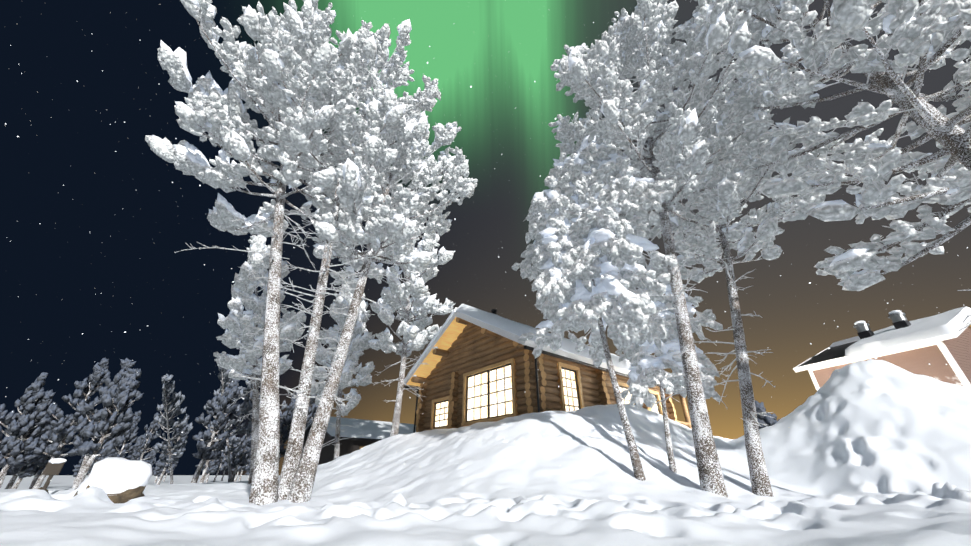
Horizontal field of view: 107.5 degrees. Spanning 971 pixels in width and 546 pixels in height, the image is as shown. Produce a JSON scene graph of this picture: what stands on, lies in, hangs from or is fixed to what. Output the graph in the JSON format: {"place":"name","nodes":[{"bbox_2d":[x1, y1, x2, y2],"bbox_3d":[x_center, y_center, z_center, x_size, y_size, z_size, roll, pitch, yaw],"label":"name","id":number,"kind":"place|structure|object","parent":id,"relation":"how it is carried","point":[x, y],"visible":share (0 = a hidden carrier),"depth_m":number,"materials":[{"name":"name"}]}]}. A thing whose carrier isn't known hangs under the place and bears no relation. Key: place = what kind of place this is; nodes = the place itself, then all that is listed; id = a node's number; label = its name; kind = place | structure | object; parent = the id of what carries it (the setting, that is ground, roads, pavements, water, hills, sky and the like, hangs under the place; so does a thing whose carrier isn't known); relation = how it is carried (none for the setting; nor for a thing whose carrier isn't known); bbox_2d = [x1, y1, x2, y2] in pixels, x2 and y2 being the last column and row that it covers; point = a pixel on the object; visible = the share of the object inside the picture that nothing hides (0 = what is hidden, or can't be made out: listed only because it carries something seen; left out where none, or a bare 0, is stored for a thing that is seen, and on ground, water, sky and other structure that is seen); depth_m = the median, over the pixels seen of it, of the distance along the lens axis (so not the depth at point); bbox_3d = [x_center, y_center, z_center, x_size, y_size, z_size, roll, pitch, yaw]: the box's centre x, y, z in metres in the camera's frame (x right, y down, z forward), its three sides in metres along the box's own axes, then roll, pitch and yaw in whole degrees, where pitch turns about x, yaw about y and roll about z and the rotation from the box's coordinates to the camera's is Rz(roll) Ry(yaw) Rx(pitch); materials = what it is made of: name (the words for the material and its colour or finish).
{"place":"outdoors","nodes":[
{"label":"outdoors","id":0,"kind":"place"},
{"bbox_2d":[0,359,970,545],"bbox_3d":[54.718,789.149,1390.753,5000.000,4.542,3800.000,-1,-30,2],"label":"snow ground","id":1,"kind":"structure","parent":0,"point":[864,453],"depth_m":6.42,"materials":[{"name":"white snow"}]},
{"bbox_2d":[42,462,64,490],"bbox_3d":[-9.782,4.723,7.914,0.380,0.900,0.070,-1,-30,2],"label":"trail sign","id":2,"kind":"object","parent":1,"relation":"on","point":[51,470],"visible":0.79,"depth_m":8.02,"materials":[{"name":"brown wood"}]},
{"bbox_2d":[49,458,66,463],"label":"snow cap","id":3,"kind":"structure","parent":2,"relation":"attached to","point":[58,460],"depth_m":8.10,"materials":[{"name":"white snow"}]},
{"bbox_2d":[36,485,145,503],"bbox_3d":[-7.468,4.077,6.753,6.113,0.534,1.212,-20,-35,32],"label":"rock","id":4,"kind":"object","parent":1,"relation":"on","point":[126,496],"visible":0.12,"depth_m":5.08,"materials":[{"name":"stone"}]},
{"bbox_2d":[77,457,152,493],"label":"rock snow caps","id":5,"kind":"object","parent":4,"relation":"on","point":[110,475],"visible":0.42,"depth_m":5.13,"materials":[{"name":"white snow"}]},
{"bbox_2d":[0,371,312,488],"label":"forest trunks","id":6,"kind":"object","parent":1,"relation":"on","point":[87,462],"visible":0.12,"depth_m":25.72,"materials":[{"name":"grey plant"}]},
{"bbox_2d":[0,357,776,474],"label":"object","id":7,"kind":"object","parent":6,"relation":"on","point":[92,443],"visible":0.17,"depth_m":26.34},
{"bbox_2d":[158,371,280,483],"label":"tree trunks","id":8,"kind":"object","parent":1,"relation":"on","point":[169,449],"visible":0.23,"depth_m":34.73,"materials":[{"name":"grey plant"}]},
{"bbox_2d":[154,358,286,463],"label":"pine needle tufts","id":9,"kind":"object","parent":8,"relation":"on","point":[176,397],"visible":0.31,"depth_m":34.07,"materials":[{"name":"green plant"}]},
{"bbox_2d":[155,369,286,462],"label":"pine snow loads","id":10,"kind":"object","parent":8,"relation":"on","point":[179,420],"visible":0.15,"depth_m":34.57,"materials":[{"name":"white snow"}]},
{"bbox_2d":[302,434,376,464],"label":"house walls","id":11,"kind":"structure","parent":1,"relation":"on","point":[346,447],"depth_m":21.64,"materials":[{"name":"brown wood"}]},
{"bbox_2d":[305,417,415,438],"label":"roof snow","id":12,"kind":"structure","parent":11,"relation":"on","point":[371,429],"depth_m":23.20,"materials":[{"name":"white snow"}]},
{"bbox_2d":[304,423,381,441],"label":"roof fascia","id":13,"kind":"structure","parent":12,"relation":"attached to","point":[307,430],"depth_m":21.75,"materials":[{"name":"brown wood"}]},
{"bbox_2d":[0,359,779,478],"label":"background trees","id":14,"kind":"object","parent":1,"relation":"on","point":[116,435],"visible":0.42,"depth_m":26.09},
{"bbox_2d":[404,309,659,432],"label":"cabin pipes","id":15,"kind":"object","parent":1,"relation":"on","point":[494,311],"visible":0.44,"depth_m":13.17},
{"bbox_2d":[423,324,678,430],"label":"cabin logs","id":16,"kind":"object","parent":1,"relation":"on","point":[472,347],"visible":0.21,"depth_m":15.24,"materials":[{"name":"brown wood"}]},
{"bbox_2d":[407,317,557,385],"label":"roof soffit","id":17,"kind":"structure","parent":16,"relation":"on","point":[450,335],"depth_m":16.73,"materials":[{"name":"beige wood"}]},
{"bbox_2d":[404,311,685,388],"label":"roof fascia","id":18,"kind":"structure","parent":17,"relation":"attached to","point":[507,334],"depth_m":14.03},
{"bbox_2d":[429,358,662,429],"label":"window frames","id":19,"kind":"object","parent":16,"relation":"attached to","point":[514,384],"depth_m":13.64,"materials":[{"name":"brown wood"}]},
{"bbox_2d":[433,363,659,427],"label":"window sashes","id":20,"kind":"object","parent":19,"relation":"in","point":[488,391],"depth_m":13.95,"materials":[{"name":"wood"}]},
{"bbox_2d":[435,365,657,426],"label":"window panes","id":21,"kind":"object","parent":20,"relation":"in","point":[501,407],"visible":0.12,"depth_m":13.68,"materials":[{"name":"white glass"}]},
{"bbox_2d":[435,367,658,425],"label":"window muntins","id":22,"kind":"object","parent":20,"relation":"attached to","point":[505,390],"visible":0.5,"depth_m":13.67,"materials":[{"name":"wood"}]},
{"bbox_2d":[411,317,691,431],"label":"cabin log ends","id":23,"kind":"object","parent":16,"relation":"attached to","point":[527,384],"visible":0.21,"depth_m":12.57,"materials":[{"name":"brown wood"}]},
{"bbox_2d":[189,0,970,504],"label":"tree trunks","id":24,"kind":"object","parent":1,"relation":"on","point":[295,480],"visible":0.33,"depth_m":7.46,"materials":[{"name":"grey plant"}]},
{"bbox_2d":[145,0,970,415],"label":"pine needle tufts","id":25,"kind":"object","parent":24,"relation":"on","point":[629,330],"visible":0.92,"depth_m":9.42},
{"bbox_2d":[151,0,970,411],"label":"pine snow loads","id":26,"kind":"object","parent":25,"relation":"on","point":[607,284],"visible":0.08,"depth_m":9.85,"materials":[{"name":"white snow"}]},
{"bbox_2d":[174,0,970,446],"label":"pine rime twigs","id":27,"kind":"object","parent":24,"relation":"attached to","point":[620,136],"visible":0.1,"depth_m":9.04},
{"bbox_2d":[793,318,970,389],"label":"roof trim","id":28,"kind":"structure","parent":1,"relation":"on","point":[948,356],"depth_m":16.67,"materials":[{"name":"white wood"}]},
{"bbox_2d":[0,0,970,474],"label":"sky","id":29,"kind":"structure","parent":0,"point":[117,222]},
{"bbox_2d":[5,11,967,480],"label":"airborne ice crystals","id":30,"kind":"object","parent":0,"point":[455,219],"visible":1,"depth_m":1.93,"materials":[{"name":"white ice"}]},
{"bbox_2d":[404,304,667,380],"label":"roof snow","id":31,"kind":"structure","parent":0,"point":[520,329],"depth_m":13.92,"materials":[{"name":"white snow"}]},
{"bbox_2d":[798,320,910,366],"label":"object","id":32,"kind":"object","parent":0,"point":[835,352],"visible":0.17,"depth_m":19.91,"materials":[{"name":"black metal"}]},
{"bbox_2d":[853,312,907,332],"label":"chimney caps","id":33,"kind":"object","parent":32,"relation":"on","point":[893,317],"visible":0.75,"depth_m":18.95,"materials":[{"name":"silver metal"}]},
{"bbox_2d":[829,306,970,358],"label":"roof snow","id":34,"kind":"structure","parent":32,"relation":"on","point":[947,322],"depth_m":17.24,"materials":[{"name":"white snow"}]},
{"bbox_2d":[813,326,970,387],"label":"house siding","id":35,"kind":"object","parent":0,"point":[916,361],"visible":0.08,"depth_m":16.20,"materials":[{"name":"wood"}]}
]}

